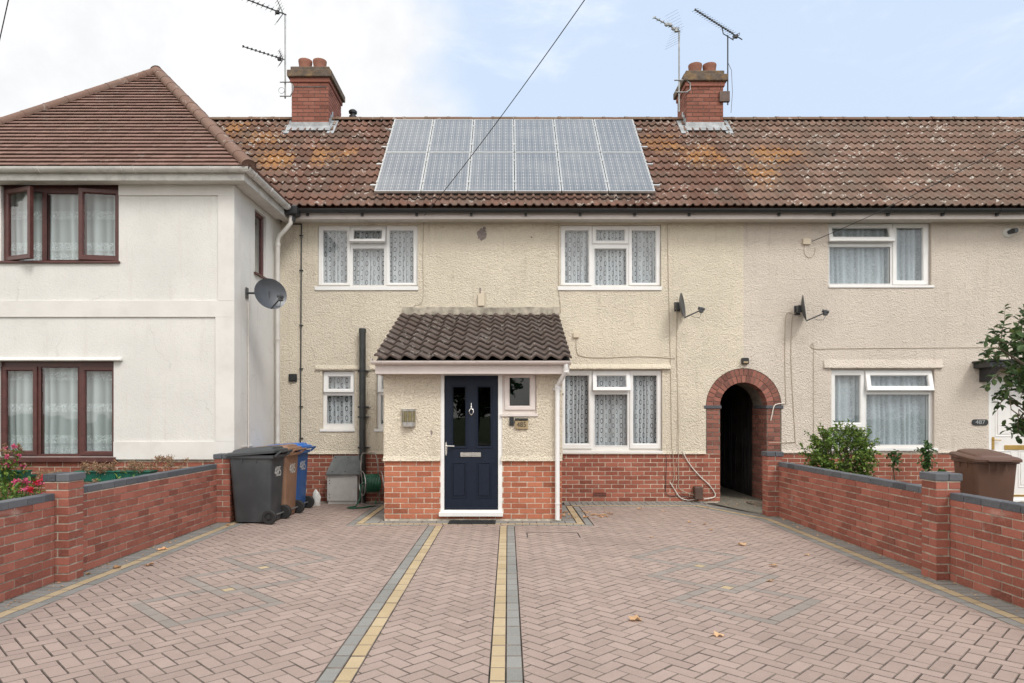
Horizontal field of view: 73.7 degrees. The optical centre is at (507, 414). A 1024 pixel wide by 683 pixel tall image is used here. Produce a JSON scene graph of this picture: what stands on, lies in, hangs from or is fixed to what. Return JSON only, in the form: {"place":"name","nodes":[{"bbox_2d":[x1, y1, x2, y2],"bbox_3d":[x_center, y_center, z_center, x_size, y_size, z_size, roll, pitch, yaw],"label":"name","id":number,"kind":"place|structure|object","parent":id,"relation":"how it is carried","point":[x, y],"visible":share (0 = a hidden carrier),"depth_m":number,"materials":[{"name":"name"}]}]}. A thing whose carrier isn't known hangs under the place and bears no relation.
{"place":"outdoors","nodes":[
{"label":"outdoors","id":0,"kind":"place"},
{"bbox_2d":[0,0,8,38],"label":"overhead wire","id":1,"kind":"object","parent":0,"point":[4,18],"visible":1,"depth_m":7.32,"materials":[{"name":"grey metal"}]},
{"bbox_2d":[0,65,307,499],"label":"terraced house","id":2,"kind":"structure","parent":0,"point":[143,213],"depth_m":9.82,"materials":[{"name":"white paint"}]},
{"bbox_2d":[0,470,37,481],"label":"planter trough","id":3,"kind":"object","parent":2,"relation":"on","point":[26,474],"visible":0.38,"depth_m":9.58,"materials":[{"name":"green plastic"}]},
{"bbox_2d":[0,362,117,461],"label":"window","id":4,"kind":"structure","parent":2,"relation":"in","point":[56,411],"depth_m":9.97,"materials":[{"name":"brown glass"}]},
{"bbox_2d":[0,185,119,262],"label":"window","id":5,"kind":"structure","parent":2,"relation":"in","point":[43,223],"depth_m":9.96,"materials":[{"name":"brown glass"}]},
{"bbox_2d":[73,470,119,481],"bbox_3d":[-5.761,0.856,9.682,0.576,0.150,0.355,0,0,0],"label":"planter trough","id":6,"kind":"object","parent":2,"relation":"on","point":[109,475],"visible":0.53,"depth_m":9.53,"materials":[{"name":"green plastic"}]},
{"bbox_2d":[79,459,117,474],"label":"dried flowers","id":7,"kind":"object","parent":6,"relation":"in","point":[97,467],"visible":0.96,"depth_m":9.52,"materials":[{"name":"brown plant"}]},
{"bbox_2d":[115,470,157,477],"bbox_3d":[-5.224,0.856,9.682,0.482,0.150,0.355,0,0,0],"label":"planter trough","id":8,"kind":"object","parent":2,"relation":"on","point":[129,473],"visible":0.47,"depth_m":9.52,"materials":[{"name":"green plastic"}]},
{"bbox_2d":[121,460,153,472],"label":"dried flowers","id":9,"kind":"object","parent":8,"relation":"in","point":[134,464],"visible":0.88,"depth_m":9.53,"materials":[{"name":"brown plant"}]},
{"bbox_2d":[248,302,248,447],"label":"cable","id":10,"kind":"object","parent":2,"relation":"attached to","point":[248,374],"visible":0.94,"depth_m":10.30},
{"bbox_2d":[254,211,265,278],"bbox_3d":[-4.017,-2.705,10.870,0.234,1.030,0.580,0,0,0],"label":"side window","id":11,"kind":"structure","parent":2,"relation":"in","point":[258,216],"depth_m":11.08,"materials":[{"name":"brown glass"}]},
{"bbox_2d":[246,278,286,308],"bbox_3d":[-3.575,-1.786,10.047,0.795,0.458,0.442,0,0,10],"label":"satellite dish","id":12,"kind":"object","parent":2,"relation":"attached to","point":[269,293],"visible":1,"depth_m":10.07,"materials":[{"name":"grey metal"}]},
{"bbox_2d":[0,502,1023,682],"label":"driveway","id":13,"kind":"structure","parent":0,"point":[330,593],"depth_m":5.27,"materials":[{"name":"brick"}]},
{"bbox_2d":[225,445,292,524],"bbox_3d":[-3.517,0.967,9.620,0.826,1.067,0.584,0,0,3],"label":"wheelie bin","id":14,"kind":"object","parent":13,"relation":"on","point":[257,476],"visible":1,"depth_m":9.40,"materials":[{"name":"grey plastic"}]},
{"bbox_2d":[259,444,305,513],"bbox_3d":[-3.487,0.967,10.180,0.826,1.067,0.584,0,0,4],"label":"wheelie bin","id":15,"kind":"object","parent":13,"relation":"on","point":[290,464],"visible":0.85,"depth_m":10.12,"materials":[{"name":"brown plastic"}]},
{"bbox_2d":[267,442,315,507],"bbox_3d":[-3.507,0.967,10.760,0.826,1.067,0.584,0,0,5],"label":"wheelie bin","id":16,"kind":"object","parent":13,"relation":"on","point":[309,501],"visible":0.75,"depth_m":10.76,"materials":[{"name":"blue plastic"}]},
{"bbox_2d":[312,489,320,505],"bbox_3d":[-3.173,1.365,11.300,0.157,0.270,0.124,0,0,0],"label":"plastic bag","id":17,"kind":"object","parent":13,"relation":"on","point":[316,496],"visible":0.84,"depth_m":11.26,"materials":[{"name":"white plastic"}]},
{"bbox_2d":[326,456,361,503],"bbox_3d":[-2.774,1.110,11.630,0.572,0.820,0.340,0,0,0],"label":"meter box","id":18,"kind":"object","parent":13,"relation":"on","point":[342,473],"visible":0.9,"depth_m":11.50,"materials":[{"name":"grey plastic"}]},
{"bbox_2d":[347,452,383,508],"bbox_3d":[-2.372,1.067,11.257,0.660,0.864,0.590,0,0,-28],"label":"hose reel","id":19,"kind":"object","parent":13,"relation":"on","point":[370,483],"visible":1,"depth_m":11.32,"materials":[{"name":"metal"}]},
{"bbox_2d":[448,520,495,523],"bbox_3d":[-0.499,1.492,9.515,0.656,0.015,0.290,0,0,0],"label":"door mat","id":20,"kind":"object","parent":13,"relation":"on","point":[472,522],"depth_m":9.46,"materials":[{"name":"black rubber"}]},
{"bbox_2d":[8,497,1017,610],"bbox_3d":[0.120,1.490,8.476,8.334,0.012,7.868,0,0,0],"label":"edge debris","id":21,"kind":"object","parent":13,"relation":"on","point":[724,503],"visible":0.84,"depth_m":7.41,"materials":[{"name":"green plant"}]},
{"bbox_2d":[526,532,580,537],"bbox_3d":[0.564,1.500,8.533,0.658,0.004,0.365,0,0,0],"label":"inspection cover","id":22,"kind":"object","parent":13,"relation":"on","point":[552,532],"visible":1,"depth_m":8.70,"materials":[{"name":"grey metal"}]},
{"bbox_2d":[562,511,609,518],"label":"leaf litter","id":23,"kind":"object","parent":13,"relation":"on","point":[564,513],"visible":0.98,"depth_m":10.17,"materials":[{"name":"brown plant"}]},
{"bbox_2d":[629,615,641,619],"bbox_3d":[0.913,1.480,4.974,0.124,0.029,0.082,0,0,-23],"label":"fallen leaf","id":24,"kind":"object","parent":13,"relation":"on","point":[635,617],"visible":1,"depth_m":4.99,"materials":[{"name":"beige plant"}]},
{"bbox_2d":[711,631,723,636],"bbox_3d":[1.424,1.484,4.628,0.076,0.022,0.070,0,0,41],"label":"fallen leaf","id":25,"kind":"object","parent":13,"relation":"on","point":[716,633],"visible":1,"depth_m":4.63,"materials":[{"name":"beige plant"}]},
{"bbox_2d":[0,0,1023,119],"label":"sky","id":26,"kind":"structure","parent":0,"point":[387,58],"materials":[{"name":"blue"}]},
{"bbox_2d":[716,486,779,517],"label":"passage floor","id":27,"kind":"structure","parent":0,"point":[726,494],"depth_m":12.01,"materials":[{"name":"concrete"}]},
{"bbox_2d":[744,501,1023,506],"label":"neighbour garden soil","id":28,"kind":"structure","parent":0,"point":[756,503],"depth_m":11.67,"materials":[{"name":"brown soil"}]},
{"bbox_2d":[798,419,881,476],"bbox_3d":[5.045,0.777,10.346,1.158,1.452,0.914,0,0,0],"label":"rose bush","id":29,"kind":"object","parent":28,"relation":"on","point":[859,443],"visible":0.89,"depth_m":10.19,"materials":[{"name":"green plant"}]},
{"bbox_2d":[884,449,902,479],"bbox_3d":[6.457,1.037,11.431,0.293,0.930,0.212,0,0,24],"label":"climbing plant","id":30,"kind":"object","parent":28,"relation":"on","point":[894,459],"visible":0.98,"depth_m":11.43,"materials":[{"name":"green plant"}]},
{"bbox_2d":[914,440,937,471],"bbox_3d":[6.973,0.956,11.383,0.332,1.092,0.250,0,0,0],"label":"climbing plant","id":31,"kind":"object","parent":28,"relation":"on","point":[926,462],"visible":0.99,"depth_m":11.36,"materials":[{"name":"green plant"}]},
{"bbox_2d":[949,449,1022,500],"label":"wheelie bin","id":32,"kind":"object","parent":28,"relation":"on","point":[988,473],"visible":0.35,"depth_m":8.68,"materials":[{"name":"brown plastic"}]},
{"bbox_2d":[976,304,1023,443],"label":"tree","id":33,"kind":"object","parent":28,"relation":"on","point":[1017,332],"visible":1,"depth_m":7.40,"materials":[{"name":"green plant"}]},
{"label":"ground","id":34,"kind":"structure","parent":0,"visible":0},
{"bbox_2d":[0,453,234,603],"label":"garden wall","id":35,"kind":"structure","parent":34,"relation":"on","point":[68,526],"depth_m":6.73,"materials":[{"name":"brick"}]},
{"bbox_2d":[279,58,783,520],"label":"terraced house","id":36,"kind":"structure","parent":34,"relation":"on","point":[457,367],"depth_m":11.81,"materials":[{"name":"paint"}]},
{"bbox_2d":[242,0,293,98],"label":"tv aerial","id":37,"kind":"object","parent":36,"relation":"attached to","point":[278,12],"visible":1,"depth_m":13.60,"materials":[{"name":"metal"}]},
{"bbox_2d":[289,374,296,381],"bbox_3d":[-3.715,-0.643,11.790,0.138,0.133,0.060,0,0,0],"label":"wall vent","id":38,"kind":"object","parent":36,"relation":"attached to","point":[292,377],"depth_m":11.78,"materials":[{"name":"black plastic"}]},
{"bbox_2d":[292,223,302,441],"bbox_3d":[-3.661,-1.130,11.801,0.238,4.361,0.034,0,0,0],"label":"cable conduit","id":39,"kind":"object","parent":36,"relation":"attached to","point":[300,325],"visible":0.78,"depth_m":11.79,"materials":[{"name":"black plastic"}]},
{"bbox_2d":[320,371,354,431],"bbox_3d":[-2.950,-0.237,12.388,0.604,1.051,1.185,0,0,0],"label":"window","id":40,"kind":"structure","parent":36,"relation":"in","point":[338,386],"depth_m":11.90,"materials":[{"name":"white plastic"}]},
{"bbox_2d":[358,328,370,502],"bbox_3d":[-2.475,0.007,11.739,0.222,2.985,0.163,0,0,0],"label":"soil pipe","id":41,"kind":"object","parent":36,"relation":"attached to","point":[362,407],"visible":1,"depth_m":11.67,"materials":[{"name":"black plastic"}]},
{"bbox_2d":[315,226,417,289],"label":"window","id":42,"kind":"structure","parent":36,"relation":"in","point":[350,257],"depth_m":11.97,"materials":[{"name":"white plastic"}]},
{"bbox_2d":[374,374,382,431],"bbox_3d":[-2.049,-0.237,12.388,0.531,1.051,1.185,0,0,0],"label":"window","id":43,"kind":"structure","parent":36,"relation":"in","point":[379,378],"depth_m":11.88,"materials":[{"name":"white plastic"}]},
{"bbox_2d":[402,409,415,426],"bbox_3d":[-1.408,0.040,9.635,0.212,0.247,0.101,0,0,0],"label":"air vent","id":44,"kind":"object","parent":36,"relation":"attached to","point":[408,417],"visible":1,"depth_m":9.61,"materials":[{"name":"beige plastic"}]},
{"bbox_2d":[445,376,497,508],"bbox_3d":[-0.522,0.393,9.721,0.762,1.907,0.104,0,0,0],"label":"front door","id":45,"kind":"structure","parent":36,"relation":"in","point":[471,402],"depth_m":9.73,"materials":[{"name":"blue wood"}]},
{"bbox_2d":[478,293,483,305],"bbox_3d":[-0.461,-1.990,11.796,0.106,0.217,0.041,0,0,0],"label":"junction box","id":46,"kind":"object","parent":36,"relation":"on","point":[480,299],"visible":1,"depth_m":11.78,"materials":[{"name":"beige plastic"}]},
{"bbox_2d":[424,0,584,215],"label":"overhead wire","id":47,"kind":"object","parent":36,"relation":"attached to","point":[510,103],"visible":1,"depth_m":9.08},
{"bbox_2d":[509,417,513,425],"bbox_3d":[0.053,0.091,9.671,0.062,0.124,0.030,0,0,0],"label":"doorbell","id":48,"kind":"object","parent":36,"relation":"attached to","point":[511,421],"visible":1,"depth_m":9.66,"materials":[{"name":"black plastic"}]},
{"bbox_2d":[370,129,659,201],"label":"panel rails","id":49,"kind":"object","parent":36,"relation":"attached to","point":[527,197],"visible":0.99,"depth_m":11.57,"materials":[{"name":"metal"}]},
{"bbox_2d":[374,152,427,192],"bbox_3d":[-1.883,-4.326,12.144,0.805,1.475,0.046,0,-44,0],"label":"solar panel","id":50,"kind":"object","parent":49,"relation":"attached to","point":[401,172],"visible":1,"depth_m":12.09,"materials":[{"name":"glass"}]},
{"bbox_2d":[385,119,433,152],"bbox_3d":[-1.883,-5.393,13.191,0.805,1.475,0.046,0,-44,0],"label":"solar panel","id":51,"kind":"object","parent":49,"relation":"attached to","point":[410,135],"visible":1,"depth_m":13.17,"materials":[{"name":"glass"}]},
{"bbox_2d":[421,152,470,192],"bbox_3d":[-1.083,-4.326,12.144,0.805,1.475,0.046,0,-44,0],"label":"solar panel","id":52,"kind":"object","parent":49,"relation":"attached to","point":[442,169],"visible":0.99,"depth_m":12.10,"materials":[{"name":"glass"}]},
{"bbox_2d":[428,119,473,151],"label":"solar panel","id":53,"kind":"object","parent":49,"relation":"attached to","point":[451,135],"visible":1,"depth_m":13.17,"materials":[{"name":"glass"}]},
{"bbox_2d":[468,152,513,192],"bbox_3d":[-0.283,-4.326,12.144,0.805,1.475,0.046,0,-44,0],"label":"solar panel","id":54,"kind":"object","parent":49,"relation":"attached to","point":[491,172],"visible":0.98,"depth_m":12.10,"materials":[{"name":"glass"}]},
{"bbox_2d":[471,119,513,151],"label":"solar panel","id":55,"kind":"object","parent":49,"relation":"attached to","point":[499,137],"visible":1,"depth_m":13.17,"materials":[{"name":"glass"}]},
{"bbox_2d":[514,119,556,151],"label":"solar panel","id":56,"kind":"object","parent":49,"relation":"attached to","point":[534,135],"visible":1,"depth_m":13.17,"materials":[{"name":"glass"}]},
{"bbox_2d":[514,152,560,192],"bbox_3d":[0.516,-4.326,12.144,0.805,1.475,0.046,0,-44,0],"label":"solar panel","id":57,"kind":"object","parent":49,"relation":"attached to","point":[536,172],"visible":1,"depth_m":12.07,"materials":[{"name":"glass"}]},
{"bbox_2d":[554,119,599,153],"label":"solar panel","id":58,"kind":"object","parent":49,"relation":"attached to","point":[575,135],"visible":1,"depth_m":13.17,"materials":[{"name":"glass"}]},
{"bbox_2d":[558,152,607,192],"bbox_3d":[1.315,-4.326,12.144,0.805,1.475,0.046,0,-44,0],"label":"solar panel","id":59,"kind":"object","parent":49,"relation":"attached to","point":[581,172],"visible":1,"depth_m":12.08,"materials":[{"name":"glass"}]},
{"bbox_2d":[594,119,642,153],"bbox_3d":[2.115,-5.393,13.191,0.805,1.475,0.046,0,-44,0],"label":"solar panel","id":60,"kind":"object","parent":49,"relation":"attached to","point":[617,135],"visible":1,"depth_m":13.17,"materials":[{"name":"glass"}]},
{"bbox_2d":[601,152,654,192],"bbox_3d":[2.115,-4.326,12.144,0.805,1.475,0.046,0,-44,0],"label":"solar panel","id":61,"kind":"object","parent":49,"relation":"attached to","point":[626,172],"visible":1,"depth_m":12.09,"materials":[{"name":"glass"}]},
{"bbox_2d":[501,375,537,416],"bbox_3d":[0.162,-0.280,9.727,0.527,0.604,0.125,0,0,0],"label":"window","id":62,"kind":"structure","parent":36,"relation":"in","point":[519,392],"depth_m":9.72,"materials":[{"name":"white plastic"}]},
{"bbox_2d":[515,418,527,428],"bbox_3d":[0.193,0.124,9.665,0.186,0.153,0.043,0,0,0],"label":"house number plaque","id":63,"kind":"object","parent":36,"relation":"attached to","point":[521,423],"visible":1,"depth_m":9.65,"materials":[{"name":"beige plastic"}]},
{"bbox_2d":[558,233,560,312],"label":"cable","id":64,"kind":"object","parent":36,"relation":"attached to","point":[558,267],"visible":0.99,"depth_m":11.80,"materials":[{"name":"beige plastic"}]},
{"bbox_2d":[573,332,578,337],"bbox_3d":[1.180,-1.384,11.796,0.098,0.098,0.041,0,0,0],"label":"junction box","id":65,"kind":"object","parent":36,"relation":"attached to","point":[575,334],"visible":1,"depth_m":11.78,"materials":[{"name":"beige plastic"}]},
{"bbox_2d":[558,226,661,289],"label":"window","id":66,"kind":"structure","parent":36,"relation":"in","point":[592,257],"depth_m":11.97,"materials":[{"name":"white plastic"}]},
{"bbox_2d":[562,370,662,452],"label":"window","id":67,"kind":"structure","parent":36,"relation":"in","point":[604,411],"depth_m":11.97,"materials":[{"name":"white plastic"}]},
{"bbox_2d":[576,347,674,358],"bbox_3d":[2.034,-1.151,11.808,1.718,0.360,0.011,0,0,0],"label":"cable","id":68,"kind":"object","parent":36,"relation":"attached to","point":[617,357],"visible":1,"depth_m":11.80,"materials":[{"name":"beige plastic"}]},
{"bbox_2d":[667,225,673,485],"bbox_3d":[2.817,-1.028,11.797,0.125,4.527,0.036,0,0,0],"label":"cable","id":69,"kind":"object","parent":36,"relation":"attached to","point":[670,354],"visible":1,"depth_m":11.80,"materials":[{"name":"beige plastic"}]},
{"bbox_2d":[652,9,690,111],"bbox_3d":[3.176,-6.986,13.451,0.920,1.932,0.348,0,0,-23],"label":"tv aerial","id":70,"kind":"object","parent":36,"relation":"attached to","point":[674,29],"visible":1,"depth_m":13.54,"materials":[{"name":"metal"}]},
{"bbox_2d":[664,454,693,497],"bbox_3d":[2.965,1.057,11.784,0.540,0.754,0.066,0,0,6],"label":"cable","id":71,"kind":"object","parent":36,"relation":"attached to","point":[665,484],"visible":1,"depth_m":11.79,"materials":[{"name":"plastic"}]},
{"bbox_2d":[670,482,694,500],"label":"cable","id":72,"kind":"object","parent":36,"relation":"attached to","point":[679,496],"visible":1,"depth_m":11.80,"materials":[{"name":"white plastic"}]},
{"bbox_2d":[676,310,692,494],"bbox_3d":[3.079,-0.210,11.764,0.346,3.217,0.041,0,0,15],"label":"cable","id":73,"kind":"object","parent":36,"relation":"attached to","point":[677,405],"visible":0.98,"depth_m":11.80,"materials":[{"name":"grey plastic"}]},
{"bbox_2d":[674,293,704,317],"bbox_3d":[3.088,-1.863,11.622,0.464,0.441,0.387,0,0,0],"label":"satellite dish","id":74,"kind":"object","parent":36,"relation":"attached to","point":[679,305],"visible":1,"depth_m":11.62,"materials":[{"name":"grey metal"}]},
{"bbox_2d":[693,486,702,499],"bbox_3d":[3.269,1.340,11.739,0.132,0.220,0.158,0,0,0],"label":"cable box","id":75,"kind":"object","parent":36,"relation":"attached to","point":[697,492],"visible":1,"depth_m":11.66,"materials":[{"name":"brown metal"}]},
{"bbox_2d":[682,450,715,498],"bbox_3d":[3.298,1.032,11.781,0.596,0.846,0.079,0,0,0],"label":"cable","id":76,"kind":"object","parent":36,"relation":"attached to","point":[701,477],"visible":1,"depth_m":11.80,"materials":[{"name":"white plastic"}]},
{"bbox_2d":[692,8,741,108],"bbox_3d":[4.091,-6.813,13.346,1.606,1.626,0.258,0,0,-39],"label":"tv aerial","id":77,"kind":"object","parent":36,"relation":"attached to","point":[724,96],"visible":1,"depth_m":13.53,"materials":[{"name":"metal"}]},
{"bbox_2d":[741,358,748,363],"bbox_3d":[4.095,-0.932,11.780,0.115,0.106,0.071,0,0,0],"label":"security light","id":78,"kind":"object","parent":36,"relation":"attached to","point":[744,360],"visible":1,"depth_m":11.76,"materials":[{"name":"black plastic"}]},
{"bbox_2d":[714,116,1023,501],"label":"terraced house","id":79,"kind":"structure","parent":34,"relation":"on","point":[905,288],"depth_m":11.81,"materials":[{"name":"paint"}]},
{"bbox_2d":[769,313,795,442],"bbox_3d":[4.746,-0.638,11.797,0.479,2.263,0.017,0,0,-3],"label":"cable","id":80,"kind":"object","parent":79,"relation":"attached to","point":[792,393],"visible":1,"depth_m":11.80,"materials":[{"name":"grey plastic"}]},
{"bbox_2d":[785,312,792,400],"bbox_3d":[4.860,-0.983,11.808,0.149,1.593,0.011,0,0,0],"label":"cable","id":81,"kind":"object","parent":79,"relation":"attached to","point":[785,376],"visible":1,"depth_m":11.80,"materials":[{"name":"grey plastic"}]},
{"bbox_2d":[802,238,810,244],"bbox_3d":[5.162,-2.999,11.796,0.129,0.106,0.041,0,0,0],"label":"junction box","id":82,"kind":"object","parent":79,"relation":"attached to","point":[806,241],"visible":1,"depth_m":11.78,"materials":[{"name":"beige plastic"}]},
{"bbox_2d":[812,136,1023,241],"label":"overhead wire","id":83,"kind":"object","parent":82,"relation":"attached to","point":[923,189],"visible":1,"depth_m":10.09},
{"bbox_2d":[794,295,828,320],"bbox_3d":[5.166,-1.821,11.626,0.470,0.458,0.378,0,0,0],"label":"satellite dish","id":84,"kind":"object","parent":79,"relation":"attached to","point":[798,309],"visible":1,"depth_m":11.56,"materials":[{"name":"metal"}]},
{"bbox_2d":[828,224,934,287],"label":"window","id":85,"kind":"structure","parent":79,"relation":"in","point":[859,255],"depth_m":11.97,"materials":[{"name":"white plastic"}]},
{"bbox_2d":[831,370,937,450],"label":"window","id":86,"kind":"structure","parent":79,"relation":"in","point":[897,404],"depth_m":11.97,"materials":[{"name":"white plastic"}]},
{"bbox_2d":[811,343,996,433],"bbox_3d":[7.535,-0.449,11.808,4.593,1.589,0.009,0,0,0],"label":"cable","id":87,"kind":"object","parent":79,"relation":"attached to","point":[867,348],"visible":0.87,"depth_m":11.80,"materials":[{"name":"grey plastic"}]},
{"bbox_2d":[972,419,987,424],"bbox_3d":[8.165,0.126,11.806,0.280,0.102,0.019,0,0,0],"label":"house number plaque","id":88,"kind":"object","parent":79,"relation":"attached to","point":[979,421],"visible":1,"depth_m":11.80,"materials":[{"name":"black plastic"}]},
{"bbox_2d":[991,381,1023,496],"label":"front door","id":89,"kind":"structure","parent":79,"relation":"in","point":[1002,442],"depth_m":11.86,"materials":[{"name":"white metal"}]},
{"bbox_2d":[1002,228,1018,237],"bbox_3d":[8.645,-3.150,11.732,0.175,0.170,0.168,0,0,0],"label":"security camera","id":90,"kind":"object","parent":79,"relation":"attached to","point":[1007,232],"visible":1,"depth_m":11.79,"materials":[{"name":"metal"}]},
{"bbox_2d":[761,451,1023,608],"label":"garden wall","id":91,"kind":"structure","parent":34,"relation":"on","point":[937,526],"depth_m":6.65,"materials":[{"name":"brick"}]},
{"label":"garden soil","id":92,"kind":"structure","parent":0,"visible":0},
{"bbox_2d":[0,443,30,499],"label":"flowering plant","id":93,"kind":"object","parent":92,"relation":"on","point":[3,470],"visible":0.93,"depth_m":9.34,"materials":[{"name":"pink plant"}]},
{"bbox_2d":[0,474,45,500],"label":"flowering plant","id":94,"kind":"object","parent":92,"relation":"on","point":[16,488],"visible":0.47,"depth_m":7.24,"materials":[{"name":"pink plant"}]},
{"bbox_2d":[30,468,61,483],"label":"dried flowers","id":95,"kind":"object","parent":92,"relation":"on","point":[40,473],"visible":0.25,"depth_m":8.90,"materials":[{"name":"brown plant"}]},
{"bbox_2d":[92,476,102,482],"bbox_3d":[-5.216,1.138,8.591,0.291,0.727,0.453,0,0,23],"label":"flowering plant","id":96,"kind":"object","parent":92,"relation":"on","point":[95,480],"visible":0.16,"depth_m":8.58,"materials":[{"name":"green plant"}]},
{"bbox_2d":[115,468,135,478],"bbox_3d":[-5.054,1.114,9.168,0.276,0.775,0.416,0,0,0],"label":"flowering plant","id":97,"kind":"object","parent":92,"relation":"on","point":[125,472],"visible":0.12,"depth_m":9.09,"materials":[{"name":"green plant"}]},
{"bbox_2d":[144,454,188,469],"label":"dried flowers","id":98,"kind":"object","parent":92,"relation":"on","point":[167,459],"visible":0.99,"depth_m":9.43,"materials":[{"name":"beige plant"}]}
]}

